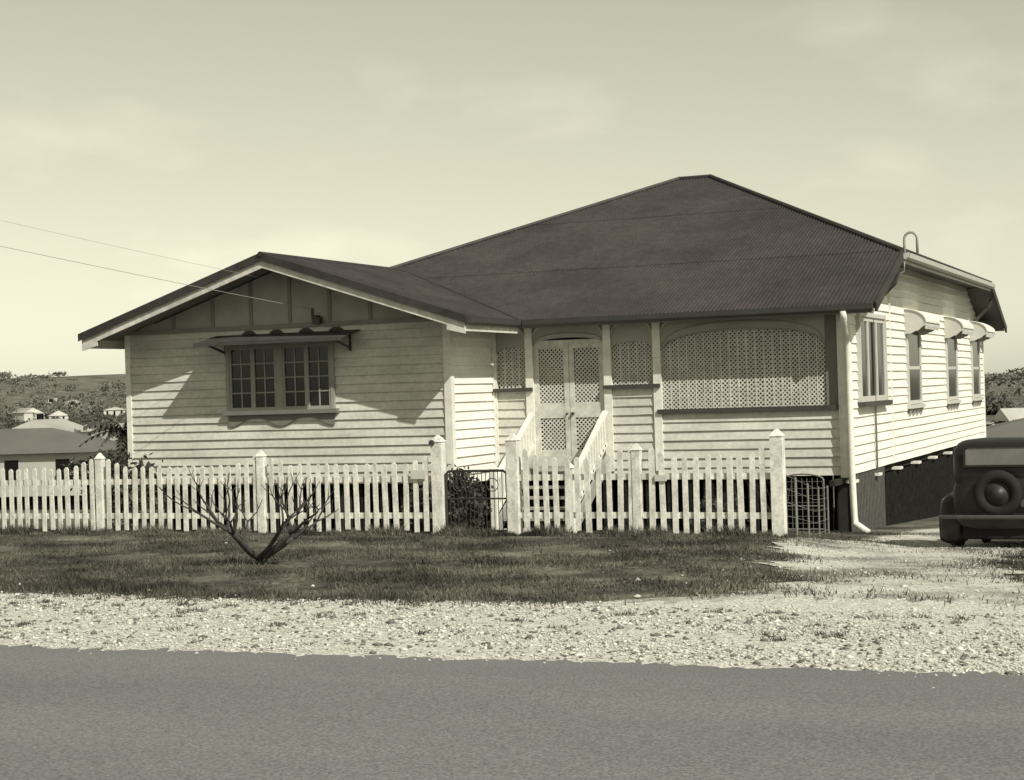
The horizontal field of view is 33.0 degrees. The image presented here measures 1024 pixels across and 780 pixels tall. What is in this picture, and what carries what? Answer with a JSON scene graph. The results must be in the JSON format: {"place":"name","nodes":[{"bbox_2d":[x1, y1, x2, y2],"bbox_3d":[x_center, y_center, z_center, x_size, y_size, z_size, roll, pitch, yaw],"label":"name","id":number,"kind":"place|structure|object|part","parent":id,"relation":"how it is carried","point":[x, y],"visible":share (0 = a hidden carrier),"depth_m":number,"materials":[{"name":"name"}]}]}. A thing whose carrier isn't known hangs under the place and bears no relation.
{"place":"outdoors","nodes":[
{"label":"outdoors","id":0,"kind":"place"},
{"bbox_2d":[156,480,488,488],"bbox_3d":[2.782,1.603,41.086,13.540,0.100,20.350,-2,0,22],"label":"floor structure","id":1,"kind":"object","parent":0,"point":[313,485],"depth_m":32.84,"materials":[{"name":"black wood"}]},
{"bbox_2d":[130,321,840,485],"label":"front weatherboards","id":2,"kind":"object","parent":1,"relation":"on","point":[390,398],"visible":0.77,"depth_m":32.27,"materials":[{"name":"beige paint"}]},
{"bbox_2d":[1,246,309,308],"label":"service wire","id":3,"kind":"object","parent":2,"relation":"attached to","point":[151,277],"visible":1,"depth_m":30.84,"materials":[{"name":"grey metal"}]},
{"bbox_2d":[193,326,360,355],"bbox_3d":[-4.411,-0.918,32.412,3.140,0.470,0.825,-2,0,22],"label":"front window hood","id":4,"kind":"object","parent":2,"relation":"attached to","point":[338,333],"visible":1,"depth_m":32.31,"materials":[{"name":"metal"}]},
{"bbox_2d":[125,276,433,335],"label":"gable battens","id":5,"kind":"object","parent":2,"relation":"attached to","point":[329,322],"visible":0.74,"depth_m":32.76,"materials":[{"name":"paint"}]},
{"bbox_2d":[144,272,420,330],"bbox_3d":[-4.212,-1.794,32.774,6.600,1.150,0.001,-2,0,22],"label":"gable sheet","id":6,"kind":"object","parent":5,"relation":"attached to","point":[232,309],"visible":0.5,"depth_m":32.89,"materials":[{"name":"paint"}]},
{"bbox_2d":[311,308,321,323],"bbox_3d":[-3.670,-1.386,32.380,0.160,0.280,0.308,-2,0,22],"label":"service insulator","id":7,"kind":"object","parent":6,"relation":"attached to","point":[316,319],"visible":1,"depth_m":32.35,"materials":[{"name":"ceramic"}]},
{"bbox_2d":[222,341,339,426],"bbox_3d":[-4.404,-0.113,32.811,2.480,1.580,0.140,-2,0,22],"label":"front window frame","id":8,"kind":"object","parent":2,"relation":"attached to","point":[280,413],"visible":0.98,"depth_m":32.78,"materials":[{"name":"paint"}]},
{"bbox_2d":[231,346,328,407],"bbox_3d":[-4.396,-0.233,32.839,2.200,1.220,0.004,-2,0,22],"label":"front window glass","id":9,"kind":"object","parent":8,"relation":"attached to","point":[290,382],"visible":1,"depth_m":32.79,"materials":[{"name":"black glass"}]},
{"bbox_2d":[533,339,605,455],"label":"double doors","id":10,"kind":"structure","parent":2,"relation":"attached to","point":[557,410],"depth_m":32.81,"materials":[{"name":"paint"}]},
{"bbox_2d":[539,347,599,449],"bbox_3d":[1.103,0.167,32.804,1.251,1.920,0.014,-2,0,22],"label":"door lattice","id":11,"kind":"object","parent":10,"relation":"attached to","point":[563,393],"depth_m":32.85,"materials":[{"name":"paint"}]},
{"bbox_2d":[493,384,838,413],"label":"verandah sills","id":12,"kind":"structure","parent":2,"relation":"attached to","point":[753,409],"depth_m":31.64,"materials":[{"name":"grey wood"}]},
{"bbox_2d":[124,292,985,481],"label":"corner boards and posts","id":13,"kind":"object","parent":1,"relation":"on","point":[449,397],"visible":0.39,"depth_m":32.41,"materials":[{"name":"white paint"}]},
{"bbox_2d":[519,322,667,340],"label":"post brackets","id":14,"kind":"object","parent":13,"relation":"attached to","point":[599,328],"visible":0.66,"depth_m":32.40,"materials":[{"name":"paint"}]},
{"bbox_2d":[839,314,848,477],"bbox_3d":[5.904,0.096,30.703,0.120,2.920,0.047,-2,0,22],"label":"corner post","id":15,"kind":"object","parent":13,"relation":"attached to","point":[843,403],"visible":0.64,"depth_m":30.69,"materials":[{"name":"white paint"}]},
{"bbox_2d":[840,311,870,532],"bbox_3d":[6.017,0.573,30.302,0.387,3.945,0.538,-2,0,22],"label":"downpipe","id":16,"kind":"object","parent":15,"relation":"attached to","point":[857,524],"visible":0.96,"depth_m":30.49,"materials":[{"name":"white metal"}]},
{"bbox_2d":[498,337,810,449],"bbox_3d":[3.116,-0.355,33.234,6.800,3.920,2.400,-2,0,22],"label":"verandah interior","id":17,"kind":"object","parent":1,"relation":"on","point":[572,338],"visible":0.06,"depth_m":35.20,"materials":[{"name":"grey wood"}]},
{"bbox_2d":[496,315,824,353],"bbox_3d":[2.767,-0.486,32.088,6.580,1.760,0.042,-2,0,22],"label":"arched valance","id":18,"kind":"object","parent":17,"relation":"attached to","point":[631,332],"visible":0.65,"depth_m":32.13,"materials":[{"name":"paint"}]},
{"bbox_2d":[499,329,826,408],"bbox_3d":[2.701,-0.411,32.209,6.360,1.545,0.010,-2,0,22],"label":"lattice backing","id":19,"kind":"object","parent":17,"relation":"attached to","point":[735,369],"visible":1,"depth_m":31.69,"materials":[{"name":"wood"}]},
{"bbox_2d":[497,329,826,408],"bbox_3d":[2.675,-0.370,32.144,6.391,1.465,0.018,-2,0,22],"label":"verandah lattice","id":20,"kind":"object","parent":19,"relation":"attached to","point":[729,380],"visible":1,"depth_m":31.62,"materials":[{"name":"white wood"}]},
{"bbox_2d":[532,320,824,350],"bbox_3d":[2.986,-0.980,31.960,5.631,0.491,0.025,-2,0,22],"label":"arch beading","id":21,"kind":"object","parent":17,"relation":"attached to","point":[710,330],"visible":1,"depth_m":31.60,"materials":[{"name":"paint"}]},
{"bbox_2d":[453,268,984,481],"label":"side weatherboards","id":22,"kind":"object","parent":1,"relation":"on","point":[936,425],"visible":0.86,"depth_m":35.68,"materials":[{"name":"white paint"}]},
{"bbox_2d":[872,231,918,482],"bbox_3d":[7.314,-0.623,32.846,0.924,4.755,0.051,-2,0,22],"label":"vent pipe","id":23,"kind":"object","parent":22,"relation":"attached to","point":[904,251],"visible":0.88,"depth_m":33.00,"materials":[{"name":"metal"}]},
{"bbox_2d":[855,313,983,408],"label":"side window frames","id":24,"kind":"structure","parent":22,"relation":"attached to","point":[869,400],"depth_m":34.02,"materials":[{"name":"paint"}]},
{"bbox_2d":[861,321,979,399],"bbox_3d":[9.512,-0.588,39.350,0.008,1.720,16.500,-2,0,22],"label":"side window glass","id":25,"kind":"object","parent":24,"relation":"attached to","point":[914,361],"visible":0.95,"depth_m":36.99,"materials":[{"name":"grey glass"}]},
{"bbox_2d":[908,400,981,415],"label":"side sill corbels","id":26,"kind":"object","parent":22,"relation":"attached to","point":[954,406],"visible":0.88,"depth_m":41.67,"materials":[{"name":"paint"}]},
{"bbox_2d":[903,309,994,341],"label":"side window hoods","id":27,"kind":"object","parent":22,"relation":"attached to","point":[924,322],"visible":1,"depth_m":41.41,"materials":[{"name":"paint"}]},
{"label":"rear walls","id":28,"kind":"object","parent":1,"relation":"on","visible":0},
{"bbox_2d":[102,263,1003,340],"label":"soffit boards","id":29,"kind":"object","parent":28,"relation":"on","point":[979,298],"visible":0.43,"depth_m":34.10,"materials":[{"name":"paint"}]},
{"bbox_2d":[82,260,518,350],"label":"barge boards","id":30,"kind":"object","parent":29,"relation":"on","point":[95,341],"visible":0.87,"depth_m":31.93,"materials":[{"name":"white wood"}]},
{"bbox_2d":[78,253,467,340],"bbox_3d":[-4.590,-1.790,31.864,8.200,1.478,0.105,-2,0,22],"label":"barge capping","id":31,"kind":"object","parent":30,"relation":"on","point":[386,294],"visible":1,"depth_m":31.66,"materials":[{"name":"grey metal"}]},
{"bbox_2d":[520,306,873,328],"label":"front fascia","id":32,"kind":"structure","parent":29,"relation":"attached to","point":[521,327],"depth_m":31.25,"materials":[{"name":"paint"}]},
{"bbox_2d":[874,270,992,321],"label":"eave braces","id":33,"kind":"object","parent":29,"relation":"attached to","point":[976,319],"visible":0.59,"depth_m":45.48,"materials":[{"name":"paint"}]},
{"bbox_2d":[902,252,995,290],"bbox_3d":[9.948,-2.586,38.821,0.160,0.175,13.240,-2,0,22],"label":"side gutter and fascia","id":34,"kind":"object","parent":29,"relation":"attached to","point":[914,260],"visible":0.92,"depth_m":37.29,"materials":[{"name":"paint"}]},
{"bbox_2d":[274,177,1003,327],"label":"corrugated iron roof","id":35,"kind":"structure","parent":28,"relation":"on","point":[699,244],"depth_m":34.69,"materials":[{"name":"paint"}]},
{"bbox_2d":[257,174,1006,332],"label":"ridge and hip capping","id":36,"kind":"structure","parent":35,"relation":"on","point":[888,281],"depth_m":37.91,"materials":[{"name":"metal"}]},
{"bbox_2d":[465,303,872,326],"bbox_3d":[2.717,-1.324,30.162,6.670,0.135,2.440,-2,0,22],"label":"front gutter","id":37,"kind":"object","parent":35,"relation":"attached to","point":[676,316],"visible":1,"depth_m":31.11,"materials":[{"name":"paint"}]},
{"bbox_2d":[0,643,1023,779],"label":"road","id":38,"kind":"structure","parent":0,"point":[98,714],"depth_m":8.58,"materials":[{"name":"grey asphalt"}]},
{"bbox_2d":[0,409,1023,609],"bbox_3d":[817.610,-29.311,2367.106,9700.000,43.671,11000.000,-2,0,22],"label":"ground","id":39,"kind":"structure","parent":0,"point":[219,579],"depth_m":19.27,"materials":[{"name":"plant"}]},
{"bbox_2d":[12,419,93,435],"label":"distant house","id":40,"kind":"structure","parent":39,"relation":"on","point":[64,424],"depth_m":283.43,"materials":[{"name":"paint"}]},
{"bbox_2d":[0,428,128,509],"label":"distant house","id":41,"kind":"structure","parent":39,"relation":"on","point":[38,449],"depth_m":120.78,"materials":[{"name":"paint"}]},
{"bbox_2d":[55,448,127,507],"bbox_3d":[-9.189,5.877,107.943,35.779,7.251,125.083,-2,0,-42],"label":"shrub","id":42,"kind":"object","parent":39,"relation":"on","point":[75,462],"visible":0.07,"depth_m":111.99,"materials":[{"name":"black plant"}]},
{"bbox_2d":[79,420,127,466],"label":"palm tree","id":43,"kind":"object","parent":39,"relation":"on","point":[116,431],"visible":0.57,"depth_m":53.46,"materials":[{"name":"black plant"}]},
{"bbox_2d":[94,423,123,440],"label":"distant house","id":44,"kind":"structure","parent":39,"relation":"on","point":[106,434],"depth_m":313.06,"materials":[{"name":"paint"}]},
{"bbox_2d":[94,447,166,529],"bbox_3d":[-7.176,1.866,31.824,1.542,1.810,1.320,-2,0,22],"label":"garden shrub","id":45,"kind":"object","parent":39,"relation":"on","point":[121,462],"visible":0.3,"depth_m":31.69,"materials":[{"name":"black plant"}]},
{"bbox_2d":[120,485,164,530],"bbox_3d":[-6.392,2.106,29.880,0.732,0.982,0.690,-2,0,-26],"label":"garden shrub","id":46,"kind":"object","parent":39,"relation":"on","point":[130,502],"visible":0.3,"depth_m":29.83,"materials":[{"name":"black plant"}]},
{"bbox_2d":[158,468,337,565],"bbox_3d":[-2.824,1.425,19.049,1.927,1.172,1.636,-2,0,14],"label":"bare frangipani shrub","id":47,"kind":"object","parent":39,"relation":"on","point":[271,549],"visible":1,"depth_m":19.03,"materials":[{"name":"black plant"}]},
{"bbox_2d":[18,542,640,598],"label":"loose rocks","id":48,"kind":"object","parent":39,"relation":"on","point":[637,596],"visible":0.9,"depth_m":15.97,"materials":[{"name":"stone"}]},
{"bbox_2d":[0,429,787,536],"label":"picket fence","id":49,"kind":"object","parent":39,"relation":"on","point":[104,515],"visible":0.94,"depth_m":24.01,"materials":[{"name":"paint"}]},
{"bbox_2d":[444,469,507,531],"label":"garden gate","id":50,"kind":"structure","parent":49,"relation":"attached to","point":[466,499],"depth_m":23.72,"materials":[{"name":"metal"}]},
{"bbox_2d":[0,521,794,538],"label":"fence line weeds","id":51,"kind":"object","parent":39,"relation":"on","point":[445,531],"visible":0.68,"depth_m":23.88,"materials":[{"name":"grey plant"}]},
{"bbox_2d":[393,482,432,532],"bbox_3d":[-1.583,2.114,30.854,1.181,1.140,0.748,-2,0,22],"label":"garden shrub","id":52,"kind":"object","parent":39,"relation":"on","point":[421,507],"visible":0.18,"depth_m":30.77,"materials":[{"name":"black plant"}]},
{"bbox_2d":[429,464,494,529],"bbox_3d":[-0.912,1.914,30.246,1.291,1.474,1.231,-2,0,22],"label":"garden shrub","id":53,"kind":"object","parent":39,"relation":"on","point":[464,493],"visible":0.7,"depth_m":30.07,"materials":[{"name":"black plant"}]},
{"bbox_2d":[0,593,1023,674],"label":"gravel shoulder","id":54,"kind":"object","parent":39,"relation":"on","point":[442,648],"visible":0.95,"depth_m":12.20},
{"bbox_2d":[6,594,974,641],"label":"gravel weeds","id":55,"kind":"object","parent":54,"relation":"on","point":[22,623],"visible":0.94,"depth_m":13.03,"materials":[{"name":"grey plant"}]},
{"bbox_2d":[0,591,1023,687],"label":"shoulder gravel stones","id":56,"kind":"object","parent":54,"relation":"on","point":[792,659],"visible":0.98,"depth_m":12.05,"materials":[{"name":"beige gravel"}]},
{"bbox_2d":[0,392,1023,442],"bbox_3d":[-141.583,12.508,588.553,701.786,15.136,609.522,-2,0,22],"label":"distant trees","id":57,"kind":"object","parent":39,"relation":"on","point":[996,406],"visible":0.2,"depth_m":702.88,"materials":[{"name":"grey plant"}]},
{"bbox_2d":[173,466,903,532],"bbox_3d":[5.284,2.823,37.466,10.554,2.600,23.605,-2,0,59],"label":"underfloor screen","id":58,"kind":"object","parent":39,"relation":"on","point":[827,478],"visible":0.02,"depth_m":32.80,"materials":[{"name":"wood"}]},
{"bbox_2d":[492,455,605,531],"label":"front stairs","id":59,"kind":"structure","parent":39,"relation":"on","point":[502,518],"depth_m":31.61,"materials":[{"name":"paint"}]},
{"bbox_2d":[489,411,607,532],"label":"stair handrails","id":60,"kind":"object","parent":59,"relation":"on","point":[596,445],"visible":0.56,"depth_m":31.57,"materials":[{"name":"white paint"}]},
{"bbox_2d":[164,453,954,532],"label":"underfloor battens","id":61,"kind":"object","parent":39,"relation":"on","point":[920,491],"depth_m":33.76,"materials":[{"name":"grey wood"}]},
{"bbox_2d":[241,446,955,531],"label":"stumps","id":62,"kind":"object","parent":39,"relation":"on","point":[844,505],"visible":0.12,"depth_m":32.55,"materials":[{"name":"wood"}]},
{"bbox_2d":[846,451,951,482],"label":"ant caps","id":63,"kind":"object","parent":62,"relation":"on","point":[901,467],"visible":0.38,"depth_m":35.34,"materials":[{"name":"white paint"}]},
{"bbox_2d":[690,490,749,532],"bbox_3d":[3.574,2.121,29.497,0.967,0.881,0.769,-2,0,22],"label":"garden shrub","id":64,"kind":"object","parent":39,"relation":"on","point":[714,509],"visible":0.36,"depth_m":29.51,"materials":[{"name":"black plant"}]},
{"bbox_2d":[745,469,796,511],"bbox_3d":[4.474,1.843,29.637,1.050,1.406,0.981,-2,0,22],"label":"bare garden shrub","id":65,"kind":"object","parent":39,"relation":"on","point":[770,495],"visible":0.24,"depth_m":29.54,"materials":[{"name":"black plant"}]},
{"bbox_2d":[786,475,829,536],"bbox_3d":[4.447,1.814,25.971,0.031,1.603,7.760,-2,0,15],"label":"wire side fence","id":66,"kind":"object","parent":39,"relation":"on","point":[807,508],"visible":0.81,"depth_m":25.96,"materials":[{"name":"grey metal"}]},
{"bbox_2d":[786,473,825,532],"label":"side wire gate","id":67,"kind":"structure","parent":66,"relation":"attached to","point":[812,495],"depth_m":29.84,"materials":[{"name":"grey metal"}]},
{"bbox_2d":[985,418,1023,437],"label":"distant house","id":68,"kind":"structure","parent":39,"relation":"on","point":[1013,428],"depth_m":68.36,"materials":[{"name":"paint"}]},
{"bbox_2d":[986,408,1023,425],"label":"distant house","id":69,"kind":"structure","parent":39,"relation":"on","point":[1006,414],"depth_m":404.44,"materials":[{"name":"paint"}]},
{"bbox_3d":[-17.039,-1.248,25.874,2.000,8.301,0.298,-2,0,22],"label":"utility pole","id":70,"kind":"object","parent":39,"relation":"on","visible":0},
{"bbox_2d":[1,220,259,277],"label":"service wire","id":71,"kind":"object","parent":70,"relation":"attached to","point":[129,249],"visible":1,"depth_m":30.96,"materials":[{"name":"grey metal"}]},
{"bbox_2d":[0,374,1023,428],"bbox_3d":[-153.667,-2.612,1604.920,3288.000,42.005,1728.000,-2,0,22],"label":"hills","id":72,"kind":"structure","parent":0,"point":[86,383],"depth_m":1413.80,"materials":[{"name":"plant"}]},
{"bbox_2d":[12,408,43,422],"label":"distant house","id":73,"kind":"structure","parent":72,"relation":"on","point":[25,414],"depth_m":853.56,"materials":[{"name":"paint"}]},
{"bbox_2d":[42,396,56,405],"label":"distant house","id":74,"kind":"structure","parent":72,"relation":"on","point":[49,398],"depth_m":1225.64,"materials":[{"name":"paint"}]},
{"bbox_2d":[48,411,67,419],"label":"distant house","id":75,"kind":"structure","parent":72,"relation":"on","point":[60,414],"depth_m":847.25,"materials":[{"name":"paint"}]},
{"bbox_2d":[65,400,81,407],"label":"distant house","id":76,"kind":"structure","parent":72,"relation":"on","point":[74,401],"depth_m":1121.92,"materials":[{"name":"paint"}]},
{"bbox_2d":[104,407,126,419],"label":"distant house","id":77,"kind":"structure","parent":72,"relation":"on","point":[116,411],"depth_m":905.02,"materials":[{"name":"paint"}]},
{"bbox_2d":[0,367,1023,421],"bbox_3d":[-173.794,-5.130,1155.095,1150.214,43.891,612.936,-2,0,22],"label":"hillside trees","id":78,"kind":"object","parent":72,"relation":"on","point":[88,408],"visible":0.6,"depth_m":1153.24,"materials":[{"name":"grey plant"}]},
{"bbox_2d":[0,0,1023,377],"label":"sky","id":79,"kind":"structure","parent":0,"point":[216,134],"materials":[{"name":"beige"}]},
{"bbox_2d":[611,528,1023,606],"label":"driveway","id":80,"kind":"structure","parent":0,"point":[925,539],"depth_m":17.38,"materials":[{"name":"beige gravel"}]},
{"bbox_2d":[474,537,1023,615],"bbox_3d":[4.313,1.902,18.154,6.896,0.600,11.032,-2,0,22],"label":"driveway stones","id":81,"kind":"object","parent":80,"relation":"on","point":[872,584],"visible":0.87,"depth_m":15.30,"materials":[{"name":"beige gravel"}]},
{"bbox_2d":[938,437,1023,547],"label":"vintage sedan car","id":82,"kind":"object","parent":80,"relation":"on","point":[983,501],"visible":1,"depth_m":24.09,"materials":[{"name":"paint"}]},
{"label":"windows","id":83,"kind":"part","parent":82,"relation":"part of","materials":[{"name":"grey glass"}]},
{"bbox_3d":[6.749,0.920,24.046,0.938,0.300,0.045,-2,-4,23],"label":"rear window frame","id":84,"kind":"part","parent":82,"relation":"part of","materials":[{"name":"paint"}]},
{"bbox_2d":[824,314,838,404],"bbox_3d":[5.704,-0.596,30.873,0.220,1.724,0.038,-2,0,22],"label":"verandah end panel","id":85,"kind":"object","parent":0,"point":[831,358],"visible":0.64,"depth_m":30.86,"materials":[{"name":"grey wood"}]}
]}

